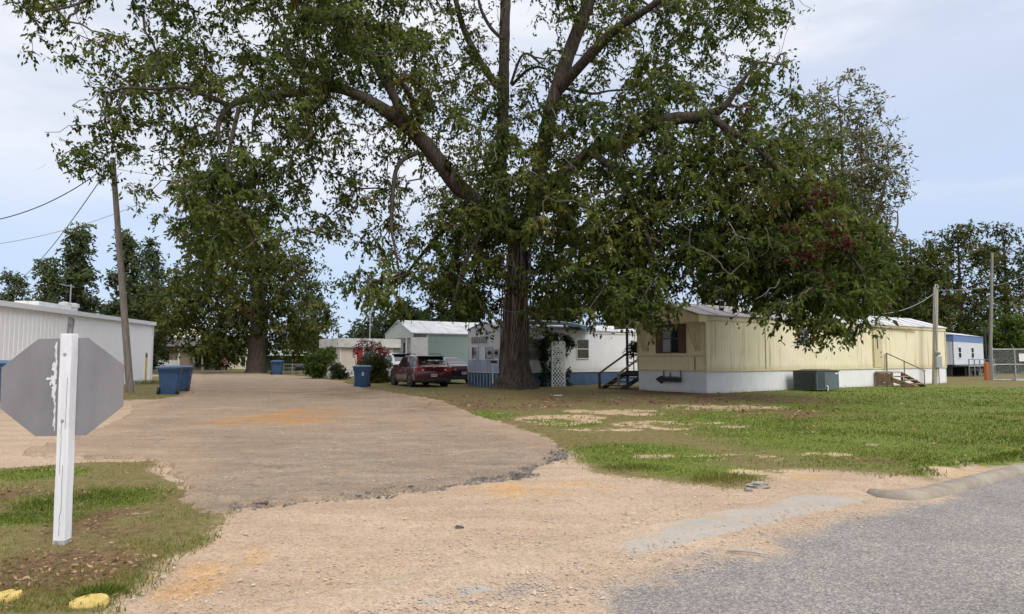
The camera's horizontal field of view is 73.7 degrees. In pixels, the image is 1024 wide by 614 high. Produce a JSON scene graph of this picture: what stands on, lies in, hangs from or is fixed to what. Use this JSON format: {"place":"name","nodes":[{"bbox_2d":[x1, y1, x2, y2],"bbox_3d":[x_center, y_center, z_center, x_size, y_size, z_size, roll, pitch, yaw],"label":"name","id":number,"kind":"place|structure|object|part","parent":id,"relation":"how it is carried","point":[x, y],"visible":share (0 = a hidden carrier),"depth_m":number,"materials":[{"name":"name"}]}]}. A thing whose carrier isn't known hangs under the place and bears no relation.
{"place":"outdoors","nodes":[
{"label":"outdoors","id":0,"kind":"place"},
{"bbox_2d":[0,284,156,384],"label":"metal building","id":1,"kind":"structure","parent":0,"point":[24,325],"depth_m":31.81,"materials":[{"name":"white metal"}]},
{"bbox_2d":[0,184,180,243],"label":"power line","id":2,"kind":"object","parent":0,"point":[73,227],"visible":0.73,"depth_m":48.63,"materials":[{"name":"grey metal"}]},
{"bbox_2d":[155,337,221,369],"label":"porch house","id":3,"kind":"structure","parent":0,"point":[184,359],"depth_m":84.35,"materials":[{"name":"beige"}]},
{"bbox_2d":[23,372,558,513],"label":"driveway","id":4,"kind":"structure","parent":0,"point":[210,411],"depth_m":11.42,"materials":[{"name":"beige gravel"}]},
{"bbox_2d":[270,360,283,374],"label":"wheelie bin","id":5,"kind":"object","parent":4,"relation":"on","point":[277,367],"visible":0.98,"depth_m":58.82,"materials":[{"name":"blue plastic"}]},
{"bbox_2d":[351,336,390,372],"bbox_3d":[-8.132,3.034,39.054,2.469,2.816,0.890,0,-4,0],"label":"flowering shrub","id":6,"kind":"object","parent":4,"relation":"on","point":[372,346],"visible":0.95,"depth_m":39.09,"materials":[{"name":"red plant"}]},
{"bbox_2d":[355,352,393,382],"bbox_3d":[-8.008,3.530,39.918,2.430,1.967,2.264,0,-4,0],"label":"round shrub","id":7,"kind":"object","parent":4,"relation":"on","point":[379,373],"visible":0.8,"depth_m":39.54,"materials":[{"name":"green plant"}]},
{"bbox_2d":[381,352,409,381],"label":"white suv","id":8,"kind":"object","parent":4,"relation":"on","point":[395,358],"visible":0.09,"depth_m":41.86,"materials":[{"name":"paint"}]},
{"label":"rear window","id":9,"kind":"part","parent":8,"relation":"part of","materials":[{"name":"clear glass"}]},
{"bbox_2d":[229,444,571,513],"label":"asphalt crumbs","id":10,"kind":"object","parent":4,"relation":"on","point":[556,453],"visible":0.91,"depth_m":7.97,"materials":[{"name":"grey asphalt"}]},
{"bbox_2d":[390,353,450,386],"bbox_3d":[-4.904,3.328,35.971,2.370,1.753,4.634,2,-5,-27],"label":"red suv","id":11,"kind":"object","parent":4,"relation":"on","point":[411,370],"visible":0.98,"depth_m":34.22,"materials":[{"name":"red paint"}]},
{"bbox_3d":[-5.429,2.843,35.164,0.153,0.504,0.782,2,-5,-27],"label":"side window","id":12,"kind":"part","parent":11,"relation":"part of","materials":[{"name":"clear glass"}]},
{"bbox_3d":[-4.986,2.779,34.294,0.156,0.475,0.943,2,-5,-27],"label":"side window","id":13,"kind":"part","parent":11,"relation":"part of","materials":[{"name":"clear glass"}]},
{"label":"rear window","id":14,"kind":"part","parent":11,"relation":"part of","materials":[{"name":"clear glass"}]},
{"bbox_2d":[487,349,498,383],"bbox_3d":[-0.804,2.943,31.689,0.750,1.970,0.275,0,-4,0],"label":"meter post","id":15,"kind":"object","parent":4,"relation":"on","point":[490,353],"visible":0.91,"depth_m":31.71,"materials":[{"name":"black metal"}]},
{"bbox_2d":[0,365,1023,613],"bbox_3d":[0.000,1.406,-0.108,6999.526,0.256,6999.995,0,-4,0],"label":"ground","id":16,"kind":"structure","parent":0,"point":[390,531],"depth_m":7.25,"materials":[{"name":"beige gravel"}]},
{"bbox_2d":[0,360,10,397],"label":"wheelie bin","id":17,"kind":"object","parent":16,"relation":"on","point":[3,363],"visible":0.12,"depth_m":22.71,"materials":[{"name":"blue plastic"}]},
{"bbox_2d":[0,589,22,602],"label":"yellow painted rock","id":18,"kind":"object","parent":16,"relation":"on","point":[12,593],"visible":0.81,"depth_m":4.13,"materials":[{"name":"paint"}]},
{"bbox_2d":[0,266,33,301],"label":"yard tree","id":19,"kind":"object","parent":16,"relation":"on","point":[21,284],"visible":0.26,"depth_m":78.26,"materials":[{"name":"green plant"}]},
{"bbox_2d":[20,256,65,303],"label":"yard tree","id":20,"kind":"object","parent":16,"relation":"on","point":[50,288],"visible":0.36,"depth_m":59.89,"materials":[{"name":"green plant"}]},
{"bbox_2d":[0,317,123,544],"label":"stop sign","id":21,"kind":"object","parent":16,"relation":"on","point":[67,388],"visible":1,"depth_m":5.44,"materials":[{"name":"grey metal"}]},
{"bbox_2d":[55,221,106,314],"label":"yard tree","id":22,"kind":"object","parent":16,"relation":"on","point":[79,274],"visible":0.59,"depth_m":61.94,"materials":[{"name":"green plant"}]},
{"bbox_2d":[69,593,108,608],"bbox_3d":[-2.503,1.765,4.040,0.201,0.066,0.200,-2,-1,0],"label":"yellow painted rock","id":23,"kind":"object","parent":16,"relation":"on","point":[95,599],"visible":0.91,"depth_m":4.03,"materials":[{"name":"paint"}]},
{"bbox_2d":[72,582,126,597],"bbox_3d":[-2.539,1.737,4.216,0.333,0.086,0.223,0,-4,0],"label":"weed clump","id":24,"kind":"object","parent":16,"relation":"on","point":[111,588],"visible":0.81,"depth_m":4.20,"materials":[{"name":"green plant"}]},
{"bbox_2d":[107,157,133,392],"bbox_3d":[-16.556,-1.280,28.911,1.810,10.426,0.324,-1,-4,13],"label":"utility pole","id":25,"kind":"object","parent":16,"relation":"on","point":[129,382],"visible":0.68,"depth_m":28.76,"materials":[{"name":"brown wood"}]},
{"bbox_2d":[0,163,110,218],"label":"power line","id":26,"kind":"object","parent":25,"relation":"attached to","point":[51,200],"visible":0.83,"depth_m":27.05,"materials":[{"name":"black metal"}]},
{"bbox_2d":[12,175,103,283],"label":"power line","id":27,"kind":"object","parent":25,"relation":"attached to","point":[64,230],"visible":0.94,"depth_m":40.52,"materials":[{"name":"black metal"}]},
{"bbox_2d":[93,228,162,320],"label":"yard tree","id":28,"kind":"object","parent":16,"relation":"on","point":[130,244],"visible":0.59,"depth_m":65.71,"materials":[{"name":"green plant"}]},
{"bbox_2d":[98,301,171,370],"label":"shade tree","id":29,"kind":"object","parent":16,"relation":"on","point":[155,362],"visible":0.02,"depth_m":75.89,"materials":[{"name":"green plant"}]},
{"bbox_2d":[133,378,158,383],"bbox_3d":[-20.306,4.111,37.961,2.521,0.399,1.589,0,-4,0],"label":"weed clump","id":30,"kind":"object","parent":16,"relation":"on","point":[150,382],"visible":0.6,"depth_m":37.80,"materials":[{"name":"green plant"}]},
{"bbox_2d":[145,352,147,380],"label":"yellow bollard","id":31,"kind":"object","parent":16,"relation":"on","point":[146,356],"visible":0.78,"depth_m":40.16,"materials":[{"name":"metal"}]},
{"bbox_2d":[131,235,169,349],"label":"yard tree","id":32,"kind":"object","parent":16,"relation":"on","point":[150,257],"visible":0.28,"depth_m":74.29,"materials":[{"name":"green plant"}]},
{"bbox_2d":[156,365,183,394],"bbox_3d":[-13.774,2.936,27.482,0.884,1.155,0.970,1,-4,-16],"label":"wheelie bin","id":33,"kind":"object","parent":16,"relation":"on","point":[169,379],"visible":1,"depth_m":27.21,"materials":[{"name":"blue plastic"}]},
{"bbox_2d":[161,268,206,326],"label":"shade tree","id":34,"kind":"object","parent":16,"relation":"on","point":[172,274],"visible":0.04,"depth_m":99.83,"materials":[{"name":"green plant"}]},
{"bbox_2d":[177,365,193,390],"bbox_3d":[-14.584,3.143,30.086,0.865,1.132,0.950,1,-4,-10],"label":"wheelie bin","id":35,"kind":"object","parent":16,"relation":"on","point":[186,376],"visible":0.46,"depth_m":29.86,"materials":[{"name":"blue plastic"}]},
{"bbox_2d":[188,333,247,369],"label":"shade tree","id":36,"kind":"object","parent":16,"relation":"on","point":[217,367],"visible":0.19,"depth_m":83.56,"materials":[{"name":"green plant"}]},
{"bbox_2d":[221,358,227,372],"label":"stop sign","id":37,"kind":"object","parent":16,"relation":"on","point":[225,362],"visible":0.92,"depth_m":65.72,"materials":[{"name":"red metal"}]},
{"bbox_2d":[110,222,344,372],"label":"oak tree","id":38,"kind":"object","parent":16,"relation":"on","point":[239,314],"visible":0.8,"depth_m":63.23,"materials":[{"name":"green plant"}]},
{"bbox_2d":[228,349,247,368],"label":"white cottage","id":39,"kind":"structure","parent":16,"relation":"on","point":[241,362],"depth_m":91.67,"materials":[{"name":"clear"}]},
{"bbox_2d":[266,349,308,370],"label":"green roof shelter","id":40,"kind":"object","parent":16,"relation":"on","point":[287,367],"visible":0.21,"depth_m":78.72,"materials":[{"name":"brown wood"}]},
{"bbox_2d":[295,363,306,375],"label":"charcoal grill","id":41,"kind":"object","parent":16,"relation":"on","point":[298,366],"visible":0.55,"depth_m":55.53,"materials":[{"name":"black metal"}]},
{"bbox_2d":[284,291,338,358],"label":"shade tree","id":42,"kind":"object","parent":16,"relation":"on","point":[320,312],"visible":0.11,"depth_m":79.52,"materials":[{"name":"green plant"}]},
{"bbox_2d":[239,331,398,356],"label":"distant woods","id":43,"kind":"object","parent":16,"relation":"on","point":[320,338],"depth_m":123.20,"materials":[{"name":"green plant"}]},
{"bbox_2d":[302,346,337,378],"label":"tall shrub","id":44,"kind":"object","parent":16,"relation":"on","point":[316,364],"visible":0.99,"depth_m":47.53,"materials":[{"name":"green plant"}]},
{"bbox_2d":[327,362,353,378],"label":"shrub","id":45,"kind":"object","parent":16,"relation":"on","point":[338,369],"visible":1,"depth_m":46.34,"materials":[{"name":"green plant"}]},
{"bbox_2d":[319,338,400,376],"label":"cream mobile home","id":46,"kind":"object","parent":16,"relation":"on","point":[343,352],"visible":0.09,"depth_m":53.54,"materials":[{"name":"beige metal"}]},
{"bbox_2d":[363,349,377,356],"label":"window","id":47,"kind":"structure","parent":46,"relation":"in","point":[365,352],"depth_m":54.23,"materials":[{"name":"grey glass"}]},
{"bbox_2d":[393,348,400,352],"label":"window","id":48,"kind":"structure","parent":46,"relation":"in","point":[396,350],"depth_m":55.56,"materials":[{"name":"grey glass"}]},
{"bbox_2d":[352,365,371,386],"bbox_3d":[-7.531,3.476,34.296,0.893,1.097,0.981,0,-4,-6],"label":"wheelie bin","id":49,"kind":"object","parent":16,"relation":"on","point":[361,375],"visible":1,"depth_m":33.93,"materials":[{"name":"blue plastic"}]},
{"bbox_2d":[347,313,388,338],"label":"shade tree","id":50,"kind":"object","parent":16,"relation":"on","point":[363,332],"visible":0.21,"depth_m":77.31,"materials":[{"name":"green plant"}]},
{"bbox_2d":[365,297,429,338],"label":"shade tree","id":51,"kind":"object","parent":16,"relation":"on","point":[414,314],"visible":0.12,"depth_m":69.27,"materials":[{"name":"green plant"}]},
{"bbox_2d":[385,320,478,380],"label":"sage mobile home","id":52,"kind":"object","parent":16,"relation":"on","point":[444,339],"visible":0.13,"depth_m":43.86,"materials":[{"name":"metal"}]},
{"bbox_2d":[403,342,405,352],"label":"window","id":53,"kind":"structure","parent":52,"relation":"in","point":[404,343],"depth_m":45.41,"materials":[{"name":"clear glass"}]},
{"bbox_2d":[416,283,488,322],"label":"shade tree","id":54,"kind":"object","parent":16,"relation":"on","point":[437,318],"visible":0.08,"depth_m":64.37,"materials":[{"name":"green plant"}]},
{"bbox_2d":[1,0,909,389],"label":"pecan tree","id":55,"kind":"object","parent":16,"relation":"on","point":[765,244],"visible":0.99,"depth_m":25.68,"materials":[{"name":"green plant"}]},
{"bbox_2d":[444,357,468,382],"bbox_3d":[-3.899,3.703,39.897,2.320,1.593,4.634,3,-5,-33],"label":"dark sedan","id":56,"kind":"object","parent":16,"relation":"on","point":[458,367],"visible":0.13,"depth_m":38.00,"materials":[{"name":"paint"}]},
{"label":"rear window","id":57,"kind":"part","parent":56,"relation":"part of","materials":[{"name":"grey glass"}]},
{"bbox_2d":[0,388,1022,607],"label":"fallen leaves","id":58,"kind":"object","parent":16,"relation":"on","point":[63,570],"visible":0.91,"depth_m":6.84,"materials":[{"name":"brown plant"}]},
{"bbox_2d":[217,487,877,613],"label":"gravel apron","id":59,"kind":"object","parent":16,"relation":"on","point":[390,589],"visible":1,"depth_m":4.86,"materials":[{"name":"stone"}]},
{"bbox_2d":[466,320,638,386],"bbox_3d":[4.090,2.730,38.604,13.150,3.730,4.002,3,-5,-35],"label":"white mobile home","id":60,"kind":"object","parent":16,"relation":"on","point":[589,358],"visible":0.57,"depth_m":36.57,"materials":[{"name":"white metal"}]},
{"bbox_2d":[471,346,478,359],"bbox_3d":[-1.940,2.419,35.860,0.090,0.700,0.650,3,-5,-35],"label":"window","id":61,"kind":"structure","parent":60,"relation":"in","point":[474,349],"depth_m":35.81,"materials":[{"name":"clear glass"}]},
{"bbox_2d":[484,346,492,359],"bbox_3d":[-1.187,2.337,34.773,0.090,0.700,0.700,3,-5,-35],"label":"window","id":62,"kind":"structure","parent":60,"relation":"in","point":[485,347],"depth_m":34.91,"materials":[{"name":"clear glass"}]},
{"bbox_2d":[529,338,542,359],"bbox_3d":[1.255,2.166,35.166,1.080,1.160,0.090,3,-5,-35],"label":"window","id":63,"kind":"structure","parent":60,"relation":"in","point":[534,354],"depth_m":35.09,"materials":[{"name":"black glass"}]},
{"bbox_2d":[576,339,588,358],"bbox_3d":[3.823,2.269,36.937,0.900,1.080,0.090,3,-5,-34],"label":"window","id":64,"kind":"structure","parent":60,"relation":"in","point":[582,347],"depth_m":36.91,"materials":[{"name":"white glass"}]},
{"bbox_2d":[537,331,576,386],"bbox_3d":[2.286,2.736,35.059,2.543,3.063,1.058,3,-5,-35],"label":"climbing vine","id":65,"kind":"object","parent":16,"relation":"on","point":[570,344],"visible":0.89,"depth_m":34.85,"materials":[{"name":"green plant"}]},
{"bbox_2d":[551,341,564,386],"bbox_3d":[2.364,2.918,34.872,0.878,2.323,0.060,3,-5,-35],"label":"lattice trellis","id":66,"kind":"object","parent":16,"relation":"on","point":[552,360],"visible":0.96,"depth_m":34.84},
{"bbox_2d":[528,286,587,324],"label":"shade tree","id":67,"kind":"object","parent":16,"relation":"on","point":[555,317],"visible":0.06,"depth_m":60.65,"materials":[{"name":"green plant"}]},
{"bbox_2d":[597,325,638,389],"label":"porch stairs","id":68,"kind":"structure","parent":16,"relation":"on","point":[627,373],"depth_m":32.62,"materials":[{"name":"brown wood"}]},
{"bbox_2d":[621,335,636,359],"bbox_3d":[5.812,1.728,32.684,1.173,1.658,1.131,3,-5,-33],"label":"hanging basket","id":69,"kind":"object","parent":68,"relation":"hanging from","point":[633,348],"visible":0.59,"depth_m":32.50,"materials":[{"name":"green plant"}]},
{"bbox_2d":[597,273,671,325],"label":"shade tree","id":70,"kind":"object","parent":16,"relation":"on","point":[612,309],"visible":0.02,"depth_m":59.96,"materials":[{"name":"green plant"}]},
{"bbox_2d":[599,462,674,471],"bbox_3d":[1.621,2.075,8.904,1.033,0.113,0.632,0,-4,0],"label":"weed clump","id":71,"kind":"object","parent":16,"relation":"on","point":[635,466],"visible":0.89,"depth_m":8.86,"materials":[{"name":"green plant"}]},
{"bbox_2d":[686,470,765,483],"bbox_3d":[2.524,1.993,8.089,0.935,0.155,0.618,0,-4,0],"label":"weed clump","id":72,"kind":"object","parent":16,"relation":"on","point":[719,476],"visible":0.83,"depth_m":8.05,"materials":[{"name":"green plant"}]},
{"bbox_2d":[697,267,786,307],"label":"shade tree","id":73,"kind":"object","parent":16,"relation":"on","point":[714,301],"visible":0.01,"depth_m":74.02,"materials":[{"name":"green plant"}]},
{"bbox_2d":[746,481,769,488],"bbox_3d":[2.778,2.024,7.728,0.266,0.106,0.209,0,-4,0],"label":"concrete lump","id":74,"kind":"object","parent":16,"relation":"on","point":[758,484],"visible":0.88,"depth_m":7.67,"materials":[{"name":"white concrete"}]},
{"bbox_2d":[627,296,946,392],"bbox_3d":[15.375,2.118,35.393,21.840,4.470,4.158,3,-5,-35],"label":"tan mobile home","id":75,"kind":"object","parent":16,"relation":"on","point":[705,349],"visible":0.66,"depth_m":30.36,"materials":[{"name":"beige metal"}]},
{"bbox_2d":[656,371,681,382],"bbox_3d":[6.710,3.009,29.364,0.219,0.568,1.362,3,-5,-36],"label":"arrow planter","id":76,"kind":"object","parent":75,"relation":"hanging from","point":[661,379],"visible":1,"depth_m":29.24,"materials":[{"name":"black metal"}]},
{"bbox_2d":[661,324,678,352],"bbox_3d":[6.850,1.370,29.501,0.090,1.240,0.970,3,-5,-35],"label":"window","id":77,"kind":"structure","parent":75,"relation":"in","point":[668,346],"depth_m":29.46,"materials":[{"name":"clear glass"}]},
{"bbox_2d":[797,329,808,343],"bbox_3d":[13.593,1.362,31.865,0.900,0.750,0.090,3,-5,-35],"label":"window","id":78,"kind":"structure","parent":75,"relation":"in","point":[802,331],"depth_m":31.87,"materials":[{"name":"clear glass"}]},
{"bbox_2d":[873,329,882,366],"bbox_3d":[19.118,2.152,35.577,0.860,1.970,0.094,3,-5,-35],"label":"door","id":79,"kind":"structure","parent":75,"relation":"in","point":[878,348],"depth_m":35.57,"materials":[{"name":"beige metal"}]},
{"bbox_2d":[792,369,839,390],"bbox_3d":[13.675,3.272,30.651,1.810,0.960,1.260,3,-5,-35],"label":"air conditioner","id":80,"kind":"object","parent":16,"relation":"on","point":[816,379],"visible":0.99,"depth_m":30.19,"materials":[{"name":"paint"}]},
{"bbox_2d":[770,66,919,308],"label":"willow oak tree","id":81,"kind":"object","parent":16,"relation":"on","point":[866,191],"visible":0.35,"depth_m":51.48,"materials":[{"name":"green plant"}]},
{"bbox_2d":[875,353,925,387],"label":"door steps","id":82,"kind":"structure","parent":16,"relation":"on","point":[886,376],"depth_m":34.69,"materials":[{"name":"brown wood"}]},
{"bbox_2d":[868,229,965,332],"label":"tall tree","id":83,"kind":"object","parent":16,"relation":"on","point":[919,272],"visible":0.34,"depth_m":68.24,"materials":[{"name":"green plant"}]},
{"bbox_2d":[932,284,941,384],"bbox_3d":[23.378,1.586,37.628,0.570,5.704,0.465,0,-4,0],"label":"service pole","id":84,"kind":"object","parent":16,"relation":"on","point":[936,362],"visible":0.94,"depth_m":37.59,"materials":[{"name":"grey wood"}]},
{"bbox_2d":[884,293,933,313],"bbox_3d":[20.180,-0.263,34.486,0.032,1.684,9.511,-4,-6,45],"label":"power line","id":85,"kind":"object","parent":84,"relation":"attached to","point":[911,306],"visible":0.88,"depth_m":34.45,"materials":[{"name":"grey metal"}]},
{"bbox_2d":[866,463,1023,500],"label":"kerb","id":86,"kind":"structure","parent":16,"relation":"on","point":[952,486],"depth_m":7.39,"materials":[{"name":"concrete"}]},
{"bbox_2d":[895,257,997,367],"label":"tall tree","id":87,"kind":"object","parent":16,"relation":"on","point":[964,295],"visible":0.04,"depth_m":79.54,"materials":[{"name":"green plant"}]},
{"bbox_2d":[899,219,1023,355],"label":"tall tree","id":88,"kind":"object","parent":16,"relation":"on","point":[956,296],"visible":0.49,"depth_m":74.95,"materials":[{"name":"green plant"}]},
{"bbox_2d":[945,332,995,376],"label":"blue white trailer","id":89,"kind":"object","parent":16,"relation":"on","point":[964,352],"visible":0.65,"depth_m":54.94,"materials":[{"name":"metal"}]},
{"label":"window","id":90,"kind":"part","parent":89,"relation":"part of","materials":[{"name":"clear glass"}]},
{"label":"window","id":91,"kind":"part","parent":89,"relation":"part of","materials":[{"name":"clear glass"}]},
{"bbox_2d":[983,362,989,379],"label":"orange marker post","id":92,"kind":"object","parent":16,"relation":"on","point":[986,371],"visible":0.91,"depth_m":45.26,"materials":[{"name":"plastic"}]},
{"bbox_2d":[951,221,1023,345],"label":"tall tree","id":93,"kind":"object","parent":16,"relation":"on","point":[1004,278],"visible":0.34,"depth_m":79.59,"materials":[{"name":"green plant"}]},
{"bbox_2d":[984,253,993,379],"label":"thin pole","id":94,"kind":"object","parent":16,"relation":"on","point":[988,360],"visible":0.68,"depth_m":46.15,"materials":[{"name":"black metal"}]},
{"bbox_2d":[961,305,1023,372],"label":"green shrub","id":95,"kind":"object","parent":16,"relation":"on","point":[1010,335],"visible":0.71,"depth_m":65.35,"materials":[{"name":"green plant"}]},
{"bbox_2d":[991,344,1023,380],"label":"chain link fence","id":96,"kind":"object","parent":16,"relation":"on","point":[1021,357],"visible":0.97,"depth_m":44.29,"materials":[{"name":"grey metal"}]},
{"bbox_2d":[0,387,1023,613],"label":"grass","id":97,"kind":"structure","parent":0,"point":[1001,458],"depth_m":9.96,"materials":[{"name":"green plant"}]},
{"bbox_2d":[0,0,1023,347],"label":"sky","id":98,"kind":"structure","parent":0,"point":[955,68],"materials":[{"name":"blue"}]},
{"bbox_2d":[394,472,1023,613],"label":"road","id":99,"kind":"structure","parent":0,"point":[958,553],"depth_m":4.63,"materials":[{"name":"grey asphalt"}]},
{"bbox_2d":[727,548,768,554],"bbox_3d":[1.733,1.799,5.016,0.294,0.023,0.029,-2,-5,23],"label":"stick","id":100,"kind":"object","parent":99,"relation":"on","point":[741,550],"visible":1,"depth_m":5.02,"materials":[{"name":"beige wood"}]},
{"bbox_2d":[966,368,982,374],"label":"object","id":101,"kind":"structure","parent":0,"point":[976,369],"depth_m":57.02,"materials":[{"name":"grey metal"}]}
]}

